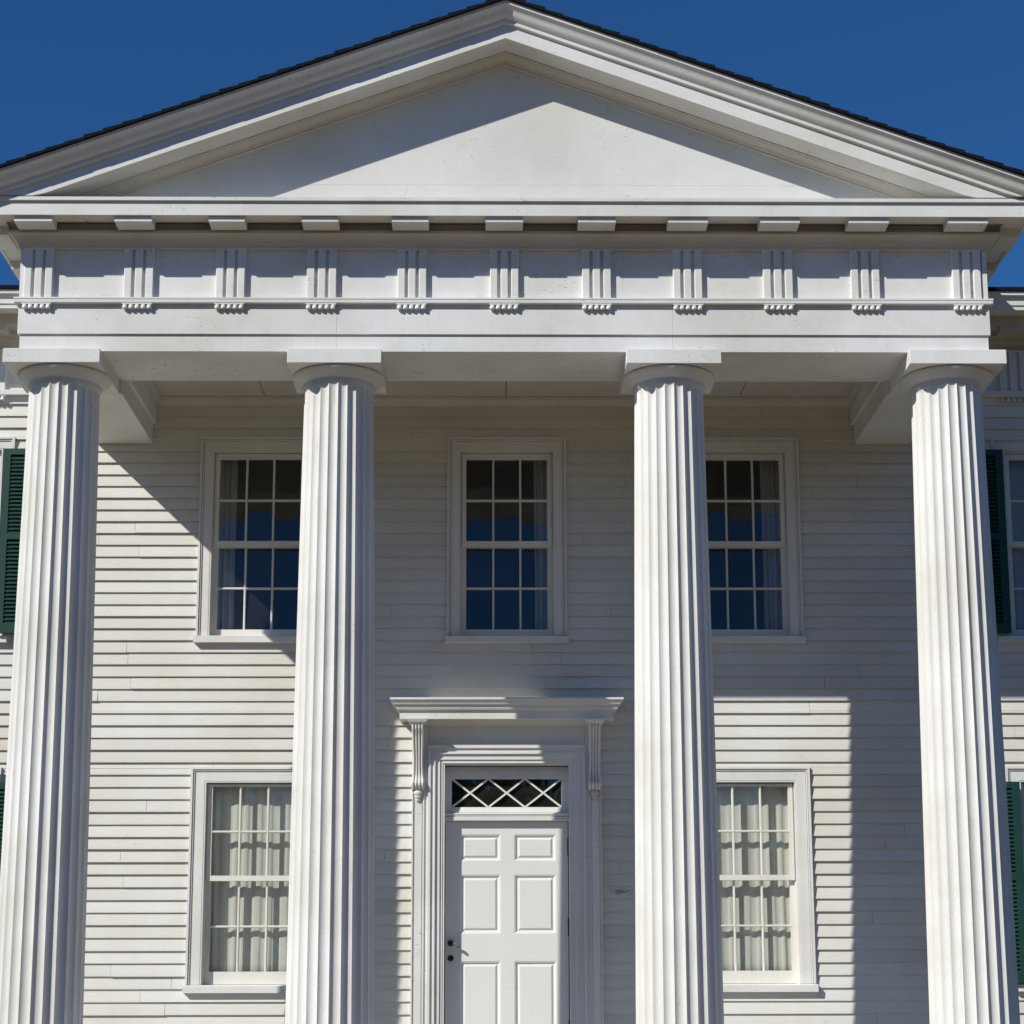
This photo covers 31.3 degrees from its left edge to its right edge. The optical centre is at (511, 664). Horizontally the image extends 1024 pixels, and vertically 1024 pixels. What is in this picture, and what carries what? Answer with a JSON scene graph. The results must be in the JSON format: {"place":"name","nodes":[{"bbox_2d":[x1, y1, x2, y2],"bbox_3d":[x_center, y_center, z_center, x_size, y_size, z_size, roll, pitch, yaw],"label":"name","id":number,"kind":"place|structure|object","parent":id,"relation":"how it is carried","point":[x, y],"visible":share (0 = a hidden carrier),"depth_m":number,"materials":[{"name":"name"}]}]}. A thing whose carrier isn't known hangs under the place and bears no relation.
{"place":"outdoors","nodes":[
{"label":"outdoors","id":0,"kind":"place"},
{"bbox_2d":[0,0,1023,1023],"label":"house","id":1,"kind":"structure","parent":0,"point":[384,321],"depth_m":13.16,"materials":[{"name":"paint"}]},
{"bbox_2d":[0,437,15,642],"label":"window","id":2,"kind":"structure","parent":1,"relation":"in","point":[5,442],"depth_m":14.67,"materials":[{"name":"white paint"}]},
{"bbox_2d":[217,460,237,629],"bbox_3d":[-2.307,-0.953,14.735,0.165,1.515,0.048,0,-10,-1],"label":"curtain","id":3,"kind":"object","parent":1,"relation":"hanging from","point":[228,513],"visible":0.87,"depth_m":14.74,"materials":[{"name":"fabric"}]},
{"bbox_2d":[182,767,291,992],"bbox_3d":[-2.008,1.668,14.152,1.008,1.734,0.210,0,-10,-1],"label":"window","id":4,"kind":"structure","parent":1,"relation":"in","point":[212,982],"depth_m":14.12,"materials":[{"name":"white paint"}]},
{"bbox_2d":[193,437,302,642],"bbox_3d":[-2.024,-0.987,14.626,0.978,1.687,0.210,0,-10,-1],"label":"window","id":5,"kind":"structure","parent":1,"relation":"in","point":[209,445],"depth_m":14.60,"materials":[{"name":"white paint"}]},
{"bbox_2d":[209,787,291,971],"bbox_3d":[-2.009,1.696,14.227,0.744,1.562,0.020,0,-10,-1],"label":"curtain","id":6,"kind":"object","parent":1,"relation":"hanging from","point":[224,907],"visible":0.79,"depth_m":14.23,"materials":[{"name":"beige fabric"}]},
{"bbox_2d":[445,437,568,643],"bbox_3d":[-0.042,-0.987,14.647,0.978,1.687,0.210,0,-10,-1],"label":"window","id":7,"kind":"structure","parent":1,"relation":"in","point":[556,543],"depth_m":14.62,"materials":[{"name":"white paint"}]},
{"bbox_2d":[445,822,569,1023],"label":"door","id":8,"kind":"structure","parent":1,"relation":"in","point":[507,920],"depth_m":14.16,"materials":[{"name":"paint"}]},
{"bbox_2d":[534,460,547,629],"bbox_3d":[0.249,-0.954,14.758,0.144,1.515,0.046,0,-10,-1],"label":"curtain","id":9,"kind":"object","parent":1,"relation":"hanging from","point":[540,534],"visible":0.8,"depth_m":14.77,"materials":[{"name":"fabric"}]},
{"bbox_2d":[717,786,791,970],"bbox_3d":[1.835,1.695,14.270,0.744,1.562,0.020,0,-10,-1],"label":"curtain","id":10,"kind":"object","parent":1,"relation":"hanging from","point":[776,894],"visible":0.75,"depth_m":14.27,"materials":[{"name":"beige fabric"}]},
{"bbox_2d":[705,437,805,642],"bbox_3d":[1.833,-0.988,14.667,0.978,1.687,0.210,0,-10,-1],"label":"window","id":11,"kind":"structure","parent":1,"relation":"in","point":[789,445],"depth_m":14.64,"materials":[{"name":"white paint"}]},
{"bbox_2d":[716,766,818,991],"bbox_3d":[1.836,1.667,14.193,1.008,1.734,0.210,0,-10,-1],"label":"window","id":12,"kind":"structure","parent":1,"relation":"in","point":[733,981],"depth_m":14.16,"materials":[{"name":"white paint"}]},
{"bbox_2d":[760,461,781,629],"bbox_3d":[2.110,-0.954,14.778,0.173,1.515,0.047,0,-10,-1],"label":"curtain","id":13,"kind":"object","parent":1,"relation":"hanging from","point":[769,490],"visible":0.8,"depth_m":14.78,"materials":[{"name":"fabric"}]},
{"bbox_2d":[990,438,1023,642],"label":"window","id":14,"kind":"structure","parent":1,"relation":"in","point":[1006,444],"depth_m":14.69,"materials":[{"name":"white paint"}]},
{"bbox_2d":[1005,766,1023,990],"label":"window","id":15,"kind":"structure","parent":1,"relation":"in","point":[1013,773],"depth_m":14.28,"materials":[{"name":"white paint"}]},
{"bbox_2d":[1009,461,1023,629],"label":"curtain","id":16,"kind":"object","parent":1,"relation":"hanging from","point":[1016,472],"visible":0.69,"depth_m":14.80,"materials":[{"name":"fabric"}]},
{"bbox_2d":[0,0,1023,286],"label":"sky","id":17,"kind":"structure","parent":0,"point":[948,72],"materials":[{"name":"blue"}]}
]}

